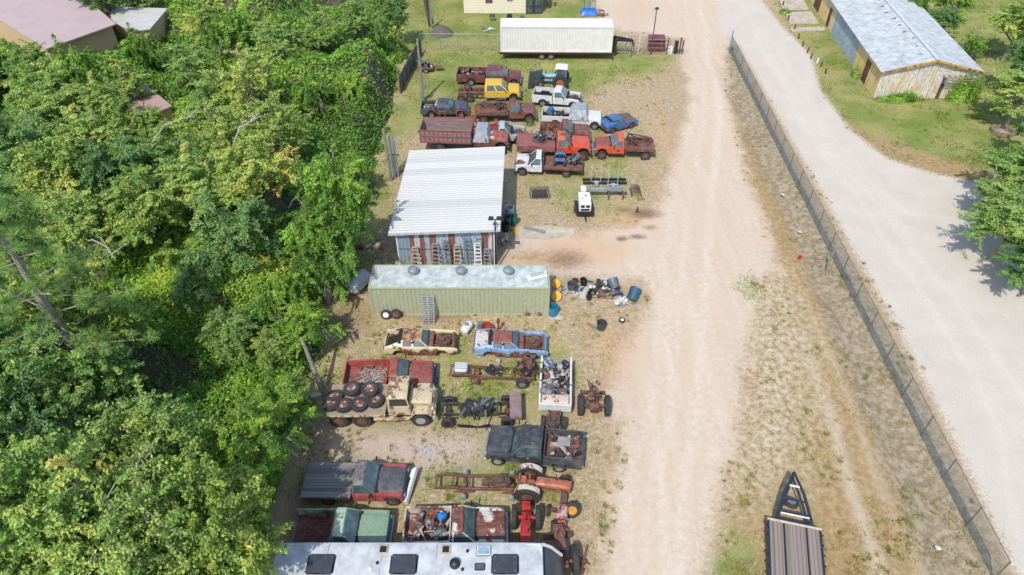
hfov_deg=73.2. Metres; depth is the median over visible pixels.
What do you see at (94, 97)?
broadleaf tree
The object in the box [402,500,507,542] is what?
pickup truck
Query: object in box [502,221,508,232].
plastic bin
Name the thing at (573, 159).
engine parts
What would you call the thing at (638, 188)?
disc harrow
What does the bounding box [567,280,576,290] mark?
plastic tub
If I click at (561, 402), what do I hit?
truck bed
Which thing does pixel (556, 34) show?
shipping container
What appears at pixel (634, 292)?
plastic barrel
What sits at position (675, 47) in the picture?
gate motor
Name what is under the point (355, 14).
broadleaf tree
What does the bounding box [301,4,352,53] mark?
broadleaf tree
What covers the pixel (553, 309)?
plastic barrel
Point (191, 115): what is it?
bare branch
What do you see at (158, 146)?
broadleaf tree
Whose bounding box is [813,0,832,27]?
door
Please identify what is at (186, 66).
broadleaf tree
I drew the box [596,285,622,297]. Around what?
metal scrap
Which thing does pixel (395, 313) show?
leaning wheel
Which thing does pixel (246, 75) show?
broadleaf tree
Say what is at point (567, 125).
pickup truck
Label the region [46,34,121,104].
broadleaf tree
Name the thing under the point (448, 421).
truck chassis
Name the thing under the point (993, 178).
bare branch
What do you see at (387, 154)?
post
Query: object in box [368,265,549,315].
shipping container
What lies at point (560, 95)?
pickup truck
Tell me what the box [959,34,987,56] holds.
shrub
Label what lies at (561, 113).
scrap heap
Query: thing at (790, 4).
concrete apron
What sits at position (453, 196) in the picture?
metal shed
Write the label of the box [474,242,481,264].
stepladder
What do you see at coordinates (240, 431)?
broadleaf tree
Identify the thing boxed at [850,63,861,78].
bush
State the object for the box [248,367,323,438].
broadleaf tree
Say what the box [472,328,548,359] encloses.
old car
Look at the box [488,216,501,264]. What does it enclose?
lamp pole
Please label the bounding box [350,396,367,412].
tyre
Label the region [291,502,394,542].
pickup truck
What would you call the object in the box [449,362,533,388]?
truck chassis
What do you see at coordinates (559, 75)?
tractor
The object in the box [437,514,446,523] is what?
bucket
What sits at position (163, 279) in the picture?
undergrowth
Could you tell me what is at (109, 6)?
broadleaf tree
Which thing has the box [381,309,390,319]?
leaning wheel
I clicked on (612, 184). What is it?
tube rack
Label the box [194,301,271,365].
broadleaf tree
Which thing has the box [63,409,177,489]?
broadleaf tree
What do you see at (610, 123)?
old car
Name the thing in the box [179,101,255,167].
broadleaf tree
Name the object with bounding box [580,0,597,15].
swing frame
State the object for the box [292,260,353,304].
broadleaf tree
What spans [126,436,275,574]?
broadleaf tree
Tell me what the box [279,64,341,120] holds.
broadleaf tree
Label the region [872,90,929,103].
bush
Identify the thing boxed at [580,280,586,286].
plant pot
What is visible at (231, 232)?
broadleaf tree
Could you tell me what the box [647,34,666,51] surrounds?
dumpster
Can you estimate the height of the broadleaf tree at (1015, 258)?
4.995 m
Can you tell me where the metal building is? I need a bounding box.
[810,0,985,98]
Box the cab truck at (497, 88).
[457,78,520,101]
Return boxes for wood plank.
[587,322,601,331]
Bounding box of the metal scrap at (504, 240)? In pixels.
[499,233,511,244]
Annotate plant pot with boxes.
[481,321,492,328]
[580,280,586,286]
[586,295,591,300]
[588,288,595,295]
[597,319,606,330]
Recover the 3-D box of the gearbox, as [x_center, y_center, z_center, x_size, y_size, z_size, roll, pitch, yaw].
[-1.008,5.122,43.191,1.393,0.488,0.881,19,45,20]
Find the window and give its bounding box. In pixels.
[530,73,540,86]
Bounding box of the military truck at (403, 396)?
[325,376,437,427]
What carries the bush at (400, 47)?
on the ground at (670, 104)
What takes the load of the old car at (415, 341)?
on the ground at (670, 104)
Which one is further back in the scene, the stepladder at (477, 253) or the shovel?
the stepladder at (477, 253)
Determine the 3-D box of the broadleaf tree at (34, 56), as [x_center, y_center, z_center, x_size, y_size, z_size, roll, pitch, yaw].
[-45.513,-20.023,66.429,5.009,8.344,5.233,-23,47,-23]
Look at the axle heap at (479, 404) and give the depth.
40.89 m
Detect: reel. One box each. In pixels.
[551,291,560,300]
[552,279,560,287]
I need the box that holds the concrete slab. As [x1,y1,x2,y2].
[518,225,574,239]
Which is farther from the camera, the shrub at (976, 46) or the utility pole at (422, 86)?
the shrub at (976, 46)
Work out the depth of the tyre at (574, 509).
36.23 m
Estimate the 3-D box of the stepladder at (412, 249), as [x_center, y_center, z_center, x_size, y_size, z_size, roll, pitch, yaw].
[-7.100,-2.094,50.888,0.680,2.030,0.665,0,42,0]
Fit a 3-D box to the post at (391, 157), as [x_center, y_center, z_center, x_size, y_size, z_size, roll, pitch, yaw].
[-10.322,-11.157,59.318,0.175,4.205,0.290,-22,46,-22]
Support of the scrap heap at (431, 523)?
in the pickup truck at (469, 524)
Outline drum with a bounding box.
[548,106,553,115]
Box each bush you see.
[379,40,402,64]
[380,35,409,61]
[779,8,791,14]
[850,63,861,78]
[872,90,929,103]
[945,72,984,104]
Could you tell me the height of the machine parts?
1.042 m
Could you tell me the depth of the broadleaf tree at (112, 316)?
37.16 m
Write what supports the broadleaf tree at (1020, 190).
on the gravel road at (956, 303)
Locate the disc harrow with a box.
[629,184,641,196]
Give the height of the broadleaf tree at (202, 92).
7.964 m
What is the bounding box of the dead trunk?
[300,337,326,396]
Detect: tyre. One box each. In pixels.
[322,396,339,411]
[326,389,343,401]
[336,397,351,412]
[343,380,360,396]
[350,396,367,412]
[361,381,378,397]
[366,393,384,408]
[434,526,446,540]
[566,501,580,517]
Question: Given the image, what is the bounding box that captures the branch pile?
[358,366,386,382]
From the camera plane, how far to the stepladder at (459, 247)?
50.48 m
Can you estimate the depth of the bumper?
37.30 m
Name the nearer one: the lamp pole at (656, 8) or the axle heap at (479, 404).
the axle heap at (479, 404)
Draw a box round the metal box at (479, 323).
[477,321,482,328]
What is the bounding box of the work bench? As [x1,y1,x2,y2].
[580,185,626,199]
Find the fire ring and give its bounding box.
[989,124,1015,137]
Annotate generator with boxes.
[574,192,593,220]
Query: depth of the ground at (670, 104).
45.93 m
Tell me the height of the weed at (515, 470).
0.565 m
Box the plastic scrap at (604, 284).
[587,278,610,293]
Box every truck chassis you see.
[434,470,518,500]
[439,395,513,427]
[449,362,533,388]
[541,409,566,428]
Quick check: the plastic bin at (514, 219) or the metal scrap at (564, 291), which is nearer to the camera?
the metal scrap at (564, 291)
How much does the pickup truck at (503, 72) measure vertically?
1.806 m
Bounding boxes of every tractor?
[511,501,540,542]
[514,463,570,504]
[538,63,568,87]
[543,524,579,574]
[546,503,567,535]
[577,383,610,416]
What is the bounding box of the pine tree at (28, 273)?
[0,172,160,412]
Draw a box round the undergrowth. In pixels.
[0,0,408,566]
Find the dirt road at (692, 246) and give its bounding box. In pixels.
[505,0,778,574]
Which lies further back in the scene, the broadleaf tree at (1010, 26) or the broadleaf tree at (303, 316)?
the broadleaf tree at (1010, 26)
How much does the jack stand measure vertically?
1.261 m
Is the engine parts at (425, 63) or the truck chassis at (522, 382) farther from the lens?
the engine parts at (425, 63)
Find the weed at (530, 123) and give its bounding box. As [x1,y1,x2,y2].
[525,120,535,126]
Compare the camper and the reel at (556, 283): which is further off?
the reel at (556, 283)
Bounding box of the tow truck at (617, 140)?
[593,131,655,160]
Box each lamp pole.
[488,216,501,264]
[650,7,659,54]
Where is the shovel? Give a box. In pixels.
[604,302,634,308]
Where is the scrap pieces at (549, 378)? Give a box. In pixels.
[539,355,574,399]
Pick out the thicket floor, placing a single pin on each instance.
(275, 200)
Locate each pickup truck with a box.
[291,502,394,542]
[300,456,408,505]
[342,354,436,387]
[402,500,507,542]
[420,98,469,116]
[456,64,521,85]
[475,98,536,122]
[484,420,584,472]
[490,120,525,144]
[514,148,582,177]
[531,85,582,106]
[539,119,590,140]
[541,106,601,129]
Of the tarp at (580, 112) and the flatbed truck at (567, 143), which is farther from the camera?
the tarp at (580, 112)
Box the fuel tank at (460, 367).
[454,362,467,372]
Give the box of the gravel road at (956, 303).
[717,0,1023,574]
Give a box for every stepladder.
[411,246,419,264]
[431,243,440,264]
[442,240,451,264]
[453,244,461,264]
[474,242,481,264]
[483,248,489,264]
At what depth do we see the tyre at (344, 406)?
40.13 m
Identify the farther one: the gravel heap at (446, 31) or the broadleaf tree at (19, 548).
the gravel heap at (446, 31)
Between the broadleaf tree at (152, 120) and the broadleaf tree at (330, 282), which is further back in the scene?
the broadleaf tree at (152, 120)
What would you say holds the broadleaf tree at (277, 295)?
on the ground at (670, 104)
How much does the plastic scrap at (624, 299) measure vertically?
0.474 m
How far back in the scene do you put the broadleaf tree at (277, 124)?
55.15 m
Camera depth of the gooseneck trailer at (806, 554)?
34.51 m
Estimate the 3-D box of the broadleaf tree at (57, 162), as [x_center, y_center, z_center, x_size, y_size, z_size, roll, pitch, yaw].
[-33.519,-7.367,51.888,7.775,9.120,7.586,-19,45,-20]
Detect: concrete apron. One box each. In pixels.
[780,0,808,9]
[786,11,818,23]
[790,26,824,31]
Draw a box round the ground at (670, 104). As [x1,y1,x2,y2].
[258,0,1023,574]
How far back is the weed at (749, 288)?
49.83 m
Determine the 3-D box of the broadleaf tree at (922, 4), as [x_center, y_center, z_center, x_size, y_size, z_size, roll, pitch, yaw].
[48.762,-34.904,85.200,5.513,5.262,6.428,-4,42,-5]
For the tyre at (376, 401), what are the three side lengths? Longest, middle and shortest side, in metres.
1.041 x 1.040 x 0.270 m
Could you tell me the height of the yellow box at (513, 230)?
0.300 m
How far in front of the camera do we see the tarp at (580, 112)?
66.30 m
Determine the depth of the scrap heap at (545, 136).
62.42 m
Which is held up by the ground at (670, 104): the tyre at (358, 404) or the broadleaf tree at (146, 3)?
the broadleaf tree at (146, 3)
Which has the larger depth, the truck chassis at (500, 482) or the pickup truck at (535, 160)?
the pickup truck at (535, 160)
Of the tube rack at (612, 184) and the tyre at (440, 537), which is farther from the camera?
the tube rack at (612, 184)
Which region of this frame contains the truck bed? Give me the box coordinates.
[538,356,571,411]
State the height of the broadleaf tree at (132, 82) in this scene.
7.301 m
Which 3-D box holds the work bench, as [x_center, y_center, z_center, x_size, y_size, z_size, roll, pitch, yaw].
[7.700,-8.016,58.221,3.850,1.000,0.850,0,42,0]
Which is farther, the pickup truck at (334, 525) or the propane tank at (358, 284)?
the propane tank at (358, 284)
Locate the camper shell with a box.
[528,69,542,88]
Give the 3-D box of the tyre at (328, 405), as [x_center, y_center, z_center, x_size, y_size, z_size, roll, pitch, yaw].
[-10.565,6.804,40.279,1.040,0.270,1.041,9,36,14]
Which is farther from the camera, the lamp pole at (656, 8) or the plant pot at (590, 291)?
the lamp pole at (656, 8)
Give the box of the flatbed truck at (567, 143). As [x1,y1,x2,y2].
[517,131,591,160]
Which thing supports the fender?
attached to the truck chassis at (448, 421)
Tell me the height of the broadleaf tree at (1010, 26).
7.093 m
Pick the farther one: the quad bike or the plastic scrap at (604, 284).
the quad bike
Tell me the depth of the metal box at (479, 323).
46.66 m
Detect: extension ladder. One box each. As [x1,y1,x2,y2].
[464,237,470,264]
[475,236,481,262]
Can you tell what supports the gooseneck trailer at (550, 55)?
on the ground at (670, 104)
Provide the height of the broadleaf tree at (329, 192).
12.630 m
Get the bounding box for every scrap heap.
[414,511,452,540]
[424,100,436,107]
[461,65,481,79]
[532,131,554,142]
[542,125,556,132]
[545,384,567,394]
[546,109,567,115]
[548,432,583,458]
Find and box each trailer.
[417,63,442,73]
[500,35,633,59]
[766,471,826,574]
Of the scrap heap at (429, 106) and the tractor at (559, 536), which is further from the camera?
the scrap heap at (429, 106)
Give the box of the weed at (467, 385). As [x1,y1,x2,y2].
[461,377,472,390]
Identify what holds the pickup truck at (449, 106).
on the ground at (670, 104)
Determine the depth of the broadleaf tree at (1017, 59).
69.36 m
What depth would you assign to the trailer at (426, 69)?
76.24 m
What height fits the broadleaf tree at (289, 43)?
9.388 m
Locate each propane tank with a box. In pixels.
[346,269,370,294]
[460,321,472,334]
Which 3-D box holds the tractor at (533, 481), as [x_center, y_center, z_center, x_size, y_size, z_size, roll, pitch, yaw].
[1.665,10.573,37.126,2.995,1.653,1.760,5,42,6]
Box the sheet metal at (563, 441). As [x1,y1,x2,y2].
[557,436,569,446]
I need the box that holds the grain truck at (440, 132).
[419,117,509,151]
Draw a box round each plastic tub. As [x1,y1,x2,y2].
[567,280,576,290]
[579,286,587,297]
[606,277,618,288]
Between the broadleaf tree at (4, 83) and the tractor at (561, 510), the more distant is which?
the broadleaf tree at (4, 83)
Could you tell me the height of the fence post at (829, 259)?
2.100 m
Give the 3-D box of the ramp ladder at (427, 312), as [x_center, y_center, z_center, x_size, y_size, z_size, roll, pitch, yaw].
[-5.700,1.504,46.811,0.870,2.162,0.762,0,42,0]
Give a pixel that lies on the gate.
(660, 52)
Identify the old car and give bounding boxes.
[383,328,458,354]
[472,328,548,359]
[598,112,638,133]
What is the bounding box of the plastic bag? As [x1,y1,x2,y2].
[437,512,446,519]
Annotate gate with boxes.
[616,39,671,53]
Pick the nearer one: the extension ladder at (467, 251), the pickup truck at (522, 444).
the pickup truck at (522, 444)
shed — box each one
[111,6,167,44]
[124,84,172,123]
[388,146,504,264]
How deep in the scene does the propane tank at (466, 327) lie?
46.19 m
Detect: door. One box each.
[526,0,533,13]
[534,0,541,13]
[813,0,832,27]
[861,59,871,83]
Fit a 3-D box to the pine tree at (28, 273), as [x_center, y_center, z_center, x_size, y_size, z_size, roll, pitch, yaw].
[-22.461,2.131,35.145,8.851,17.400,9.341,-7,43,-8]
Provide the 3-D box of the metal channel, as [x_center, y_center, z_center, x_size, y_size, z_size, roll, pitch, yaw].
[1.797,-4.613,55.024,1.800,0.100,0.280,15,44,16]
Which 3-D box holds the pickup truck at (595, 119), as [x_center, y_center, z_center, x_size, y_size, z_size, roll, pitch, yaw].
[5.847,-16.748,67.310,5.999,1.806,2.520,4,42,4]
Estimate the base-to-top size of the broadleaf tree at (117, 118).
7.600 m
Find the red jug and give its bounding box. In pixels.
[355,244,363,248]
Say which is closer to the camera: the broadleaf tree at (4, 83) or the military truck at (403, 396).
the military truck at (403, 396)
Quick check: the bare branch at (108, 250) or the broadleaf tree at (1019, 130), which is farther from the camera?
the broadleaf tree at (1019, 130)
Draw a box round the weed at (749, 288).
[730,269,769,303]
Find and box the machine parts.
[584,379,603,410]
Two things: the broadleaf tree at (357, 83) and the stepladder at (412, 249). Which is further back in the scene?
the broadleaf tree at (357, 83)
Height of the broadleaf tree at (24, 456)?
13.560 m
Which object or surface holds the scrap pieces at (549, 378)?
on the truck bed
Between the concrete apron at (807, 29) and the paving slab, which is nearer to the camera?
the paving slab
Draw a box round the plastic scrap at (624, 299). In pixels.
[613,296,628,304]
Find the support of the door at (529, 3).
in the house at (506, 6)
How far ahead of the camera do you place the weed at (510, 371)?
43.82 m
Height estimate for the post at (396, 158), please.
3.604 m
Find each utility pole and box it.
[416,39,425,100]
[429,0,433,28]
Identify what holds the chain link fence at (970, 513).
on the ground at (670, 104)
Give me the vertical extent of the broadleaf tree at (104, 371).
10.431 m
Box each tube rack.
[591,163,601,186]
[607,165,618,186]
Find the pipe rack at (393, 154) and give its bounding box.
[388,131,398,176]
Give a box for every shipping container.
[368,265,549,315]
[500,18,613,52]
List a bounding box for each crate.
[310,391,321,400]
[530,186,549,198]
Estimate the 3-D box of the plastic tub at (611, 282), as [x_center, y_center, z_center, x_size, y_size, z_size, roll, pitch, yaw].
[7.341,-0.280,49.875,0.870,0.870,0.750,-14,79,-15]
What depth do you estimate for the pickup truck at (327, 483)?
36.83 m
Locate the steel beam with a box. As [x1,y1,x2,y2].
[582,178,626,183]
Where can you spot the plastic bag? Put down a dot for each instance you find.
(442, 515)
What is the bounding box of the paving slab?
[549,311,562,319]
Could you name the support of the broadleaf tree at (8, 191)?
on the ground at (670, 104)
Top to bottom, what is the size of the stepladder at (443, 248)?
2.612 m
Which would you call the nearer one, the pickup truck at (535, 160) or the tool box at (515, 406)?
the tool box at (515, 406)
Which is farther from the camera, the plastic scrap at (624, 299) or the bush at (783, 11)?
the bush at (783, 11)
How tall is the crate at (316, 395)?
0.340 m
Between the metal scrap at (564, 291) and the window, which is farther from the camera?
the window
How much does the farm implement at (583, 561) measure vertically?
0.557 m
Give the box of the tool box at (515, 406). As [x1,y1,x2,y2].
[509,392,521,418]
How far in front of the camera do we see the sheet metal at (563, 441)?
38.66 m
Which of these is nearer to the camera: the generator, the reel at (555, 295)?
the reel at (555, 295)
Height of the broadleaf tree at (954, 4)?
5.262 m
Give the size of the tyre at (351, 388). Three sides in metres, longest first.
1.041 x 1.040 x 0.270 m
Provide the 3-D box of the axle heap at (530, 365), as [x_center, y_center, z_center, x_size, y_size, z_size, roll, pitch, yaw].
[0.932,4.974,43.289,1.786,1.028,1.749,-17,45,-18]
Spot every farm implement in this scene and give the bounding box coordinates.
[454,110,464,117]
[468,108,478,121]
[579,545,589,574]
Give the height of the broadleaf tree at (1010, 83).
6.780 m
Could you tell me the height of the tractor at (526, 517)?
1.613 m
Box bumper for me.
[404,467,417,503]
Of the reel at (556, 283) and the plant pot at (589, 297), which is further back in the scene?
the reel at (556, 283)
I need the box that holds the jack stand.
[496,318,500,329]
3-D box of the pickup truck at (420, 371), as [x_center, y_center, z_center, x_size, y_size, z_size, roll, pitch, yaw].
[-7.569,5.419,42.692,5.667,1.806,2.540,-2,42,-2]
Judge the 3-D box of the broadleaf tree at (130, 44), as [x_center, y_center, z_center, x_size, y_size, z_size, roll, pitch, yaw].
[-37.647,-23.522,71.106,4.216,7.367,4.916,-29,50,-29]
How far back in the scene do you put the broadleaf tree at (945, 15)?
81.19 m
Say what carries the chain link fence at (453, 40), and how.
on the ground at (670, 104)
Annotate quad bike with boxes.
[554,150,565,165]
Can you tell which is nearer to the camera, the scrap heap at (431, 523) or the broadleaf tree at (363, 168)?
the scrap heap at (431, 523)
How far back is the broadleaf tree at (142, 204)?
45.58 m
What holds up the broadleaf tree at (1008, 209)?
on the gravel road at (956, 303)
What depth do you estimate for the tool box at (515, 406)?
40.74 m
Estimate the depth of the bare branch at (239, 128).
49.04 m
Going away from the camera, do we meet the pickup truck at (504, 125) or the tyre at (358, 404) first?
the tyre at (358, 404)
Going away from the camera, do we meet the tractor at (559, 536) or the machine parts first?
the tractor at (559, 536)
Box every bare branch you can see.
[86,235,127,258]
[152,105,200,142]
[233,112,263,145]
[989,164,997,202]
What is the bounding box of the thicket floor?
[0,0,401,522]
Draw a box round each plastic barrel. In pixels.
[549,302,558,316]
[627,286,641,302]
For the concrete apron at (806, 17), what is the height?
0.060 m
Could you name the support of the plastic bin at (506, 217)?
on the ground at (670, 104)
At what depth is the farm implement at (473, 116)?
67.65 m
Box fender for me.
[457,424,490,427]
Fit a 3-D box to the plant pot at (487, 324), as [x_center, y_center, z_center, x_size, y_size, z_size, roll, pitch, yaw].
[-1.693,2.767,46.529,0.790,0.620,0.790,0,42,0]
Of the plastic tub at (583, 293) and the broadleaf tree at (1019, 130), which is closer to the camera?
the plastic tub at (583, 293)
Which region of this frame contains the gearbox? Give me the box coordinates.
[484,364,502,376]
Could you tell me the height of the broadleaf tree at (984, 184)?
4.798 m
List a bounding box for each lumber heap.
[480,27,493,31]
[596,9,608,16]
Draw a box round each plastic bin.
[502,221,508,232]
[503,214,511,226]
[505,204,513,213]
[509,213,517,226]
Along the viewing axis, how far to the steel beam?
60.16 m
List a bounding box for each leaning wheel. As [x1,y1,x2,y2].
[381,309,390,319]
[391,309,400,318]
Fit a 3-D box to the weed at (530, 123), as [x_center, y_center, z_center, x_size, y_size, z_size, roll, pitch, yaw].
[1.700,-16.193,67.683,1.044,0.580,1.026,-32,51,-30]
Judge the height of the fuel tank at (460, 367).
0.320 m
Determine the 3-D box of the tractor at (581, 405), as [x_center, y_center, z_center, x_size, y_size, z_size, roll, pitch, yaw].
[4.914,6.699,41.456,1.900,1.613,1.984,1,42,1]
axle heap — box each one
[458,396,499,419]
[513,354,537,377]
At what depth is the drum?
67.37 m
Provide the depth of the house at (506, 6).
88.99 m
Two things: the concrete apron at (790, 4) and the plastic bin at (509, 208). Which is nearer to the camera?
the plastic bin at (509, 208)
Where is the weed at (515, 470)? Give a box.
[505,466,518,481]
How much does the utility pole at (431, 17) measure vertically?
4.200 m
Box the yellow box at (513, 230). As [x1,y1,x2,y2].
[511,228,518,232]
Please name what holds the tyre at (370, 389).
on the tyre at (376, 401)
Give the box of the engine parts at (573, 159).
[566,152,581,167]
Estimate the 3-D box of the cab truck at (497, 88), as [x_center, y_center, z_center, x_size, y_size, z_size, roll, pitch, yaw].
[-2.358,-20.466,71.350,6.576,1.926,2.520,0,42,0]
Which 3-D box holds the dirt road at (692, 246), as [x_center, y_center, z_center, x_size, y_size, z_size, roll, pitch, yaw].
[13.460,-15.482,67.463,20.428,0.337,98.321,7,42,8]
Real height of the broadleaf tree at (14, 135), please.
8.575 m
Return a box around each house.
[0,0,118,62]
[463,0,541,13]
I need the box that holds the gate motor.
[666,37,684,53]
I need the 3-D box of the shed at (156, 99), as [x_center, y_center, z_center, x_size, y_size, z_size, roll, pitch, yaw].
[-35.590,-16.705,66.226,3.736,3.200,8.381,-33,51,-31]
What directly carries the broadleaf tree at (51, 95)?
on the ground at (670, 104)
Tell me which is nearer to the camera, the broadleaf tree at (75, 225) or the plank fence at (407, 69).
the broadleaf tree at (75, 225)
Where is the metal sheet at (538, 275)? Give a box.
[526,271,546,280]
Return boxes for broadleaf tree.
[0,38,52,83]
[0,52,12,87]
[0,113,80,185]
[0,172,35,259]
[0,242,24,327]
[0,257,163,389]
[0,304,109,405]
[0,335,147,448]
[0,355,97,463]
[0,387,41,466]
[0,428,121,574]
[0,485,94,574]
[2,62,90,125]
[2,132,109,199]
[2,432,203,574]
[25,178,129,280]
[40,103,136,179]
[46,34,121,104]
[55,484,253,574]
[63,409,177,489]
[68,0,130,28]
[72,373,227,483]
[73,70,138,122]
[73,134,174,197]
[86,163,210,269]
[96,58,157,99]
[103,100,163,151]
[117,22,167,68]
[122,0,156,7]
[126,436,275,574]
[131,104,179,147]
[132,124,206,189]
[152,140,249,226]
[155,485,294,574]
[161,38,221,95]
[168,257,230,318]
[172,0,227,41]
[177,189,291,281]
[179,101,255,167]
[183,69,259,130]
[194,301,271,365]
[195,3,260,71]
[200,390,312,500]
[204,42,282,114]
[206,128,311,227]
[228,89,316,158]
[238,271,302,322]
[242,14,308,77]
[246,325,295,370]
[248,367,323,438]
[271,296,345,358]
[278,195,360,305]
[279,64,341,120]
[289,139,377,275]
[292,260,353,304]
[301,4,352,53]
[323,67,375,111]
[335,150,372,193]
[338,0,388,42]
[377,0,410,40]
[908,0,934,14]
[928,7,967,29]
[931,0,975,18]
[952,183,1023,262]
[969,174,1021,210]
[976,68,1023,125]
[976,143,1023,192]
[978,0,1023,62]
[986,189,1023,250]
[991,230,1023,295]
[1000,38,1023,99]
[1007,105,1023,142]
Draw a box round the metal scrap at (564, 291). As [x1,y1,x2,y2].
[560,285,578,296]
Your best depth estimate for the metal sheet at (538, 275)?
46.94 m
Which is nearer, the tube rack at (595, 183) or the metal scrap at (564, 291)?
the metal scrap at (564, 291)
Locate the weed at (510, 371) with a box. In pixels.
[506,364,519,375]
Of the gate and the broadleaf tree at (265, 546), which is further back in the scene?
the gate
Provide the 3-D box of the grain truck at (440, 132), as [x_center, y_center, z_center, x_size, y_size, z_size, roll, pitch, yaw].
[-4.278,-13.962,63.759,8.166,2.415,2.770,2,42,3]
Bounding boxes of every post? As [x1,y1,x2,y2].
[382,128,392,180]
[388,135,395,178]
[393,140,398,176]
[810,248,835,270]
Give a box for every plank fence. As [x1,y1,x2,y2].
[398,38,421,93]
[423,0,428,25]
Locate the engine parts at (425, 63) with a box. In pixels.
[416,56,432,66]
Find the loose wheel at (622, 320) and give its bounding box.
[619,317,625,322]
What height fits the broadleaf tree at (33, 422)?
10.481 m
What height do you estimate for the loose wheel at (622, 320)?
0.120 m
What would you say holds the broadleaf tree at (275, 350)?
on the ground at (670, 104)
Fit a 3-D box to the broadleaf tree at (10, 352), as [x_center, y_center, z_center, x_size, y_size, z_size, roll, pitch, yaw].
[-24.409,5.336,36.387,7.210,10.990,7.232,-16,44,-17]
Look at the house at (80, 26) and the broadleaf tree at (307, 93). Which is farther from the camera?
the house at (80, 26)
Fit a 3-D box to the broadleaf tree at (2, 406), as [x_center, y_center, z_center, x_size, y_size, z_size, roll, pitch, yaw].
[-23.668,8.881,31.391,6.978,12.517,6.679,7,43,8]
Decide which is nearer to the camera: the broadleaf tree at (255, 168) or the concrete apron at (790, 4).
the broadleaf tree at (255, 168)
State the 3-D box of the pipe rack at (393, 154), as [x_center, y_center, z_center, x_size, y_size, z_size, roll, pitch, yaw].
[-10.258,-11.548,59.902,0.850,4.015,0.869,0,42,0]
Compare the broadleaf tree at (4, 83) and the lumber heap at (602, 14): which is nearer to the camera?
the broadleaf tree at (4, 83)
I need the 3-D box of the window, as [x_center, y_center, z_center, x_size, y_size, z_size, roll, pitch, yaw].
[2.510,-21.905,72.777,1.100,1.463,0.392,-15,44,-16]
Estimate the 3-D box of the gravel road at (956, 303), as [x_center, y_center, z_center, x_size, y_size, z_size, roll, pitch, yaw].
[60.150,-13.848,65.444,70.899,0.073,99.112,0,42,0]
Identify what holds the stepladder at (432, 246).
on the ground at (670, 104)
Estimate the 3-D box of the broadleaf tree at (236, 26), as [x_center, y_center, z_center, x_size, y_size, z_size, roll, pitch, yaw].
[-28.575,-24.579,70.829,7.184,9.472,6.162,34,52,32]
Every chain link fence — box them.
[419,33,499,50]
[615,34,646,51]
[730,37,1010,574]
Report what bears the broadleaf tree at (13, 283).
on the ground at (670, 104)
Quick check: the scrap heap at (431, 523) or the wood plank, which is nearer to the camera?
the scrap heap at (431, 523)
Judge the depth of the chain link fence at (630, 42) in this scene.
79.63 m
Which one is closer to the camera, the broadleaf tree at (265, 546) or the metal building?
the broadleaf tree at (265, 546)
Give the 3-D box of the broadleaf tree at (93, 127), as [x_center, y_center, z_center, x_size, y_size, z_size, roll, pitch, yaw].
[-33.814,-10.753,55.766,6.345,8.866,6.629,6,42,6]
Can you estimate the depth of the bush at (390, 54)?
77.88 m
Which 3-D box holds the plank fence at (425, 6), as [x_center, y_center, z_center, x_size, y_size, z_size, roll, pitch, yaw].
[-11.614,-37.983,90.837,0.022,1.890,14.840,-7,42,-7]
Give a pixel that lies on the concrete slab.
(554, 232)
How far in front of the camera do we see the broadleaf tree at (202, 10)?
73.91 m
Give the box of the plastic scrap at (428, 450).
[405,438,459,458]
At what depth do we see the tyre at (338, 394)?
40.76 m
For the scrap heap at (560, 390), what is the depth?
41.24 m
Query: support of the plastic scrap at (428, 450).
on the ground at (670, 104)
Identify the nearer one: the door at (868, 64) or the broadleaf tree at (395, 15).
the door at (868, 64)
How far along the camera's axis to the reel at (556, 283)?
49.79 m
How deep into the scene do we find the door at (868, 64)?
73.99 m
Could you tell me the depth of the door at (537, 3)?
88.79 m
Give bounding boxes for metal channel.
[523,226,545,233]
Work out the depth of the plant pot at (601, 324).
46.72 m
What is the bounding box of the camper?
[270,543,564,574]
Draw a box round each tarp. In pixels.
[473,122,490,142]
[569,102,588,120]
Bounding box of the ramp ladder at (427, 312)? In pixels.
[421,294,434,324]
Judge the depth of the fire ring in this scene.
66.41 m
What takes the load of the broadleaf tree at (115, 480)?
on the ground at (670, 104)
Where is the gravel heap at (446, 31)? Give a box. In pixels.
[430,25,453,38]
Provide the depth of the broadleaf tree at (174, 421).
31.51 m
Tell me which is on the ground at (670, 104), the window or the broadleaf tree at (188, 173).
the broadleaf tree at (188, 173)
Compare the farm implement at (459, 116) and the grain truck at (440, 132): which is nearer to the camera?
the grain truck at (440, 132)

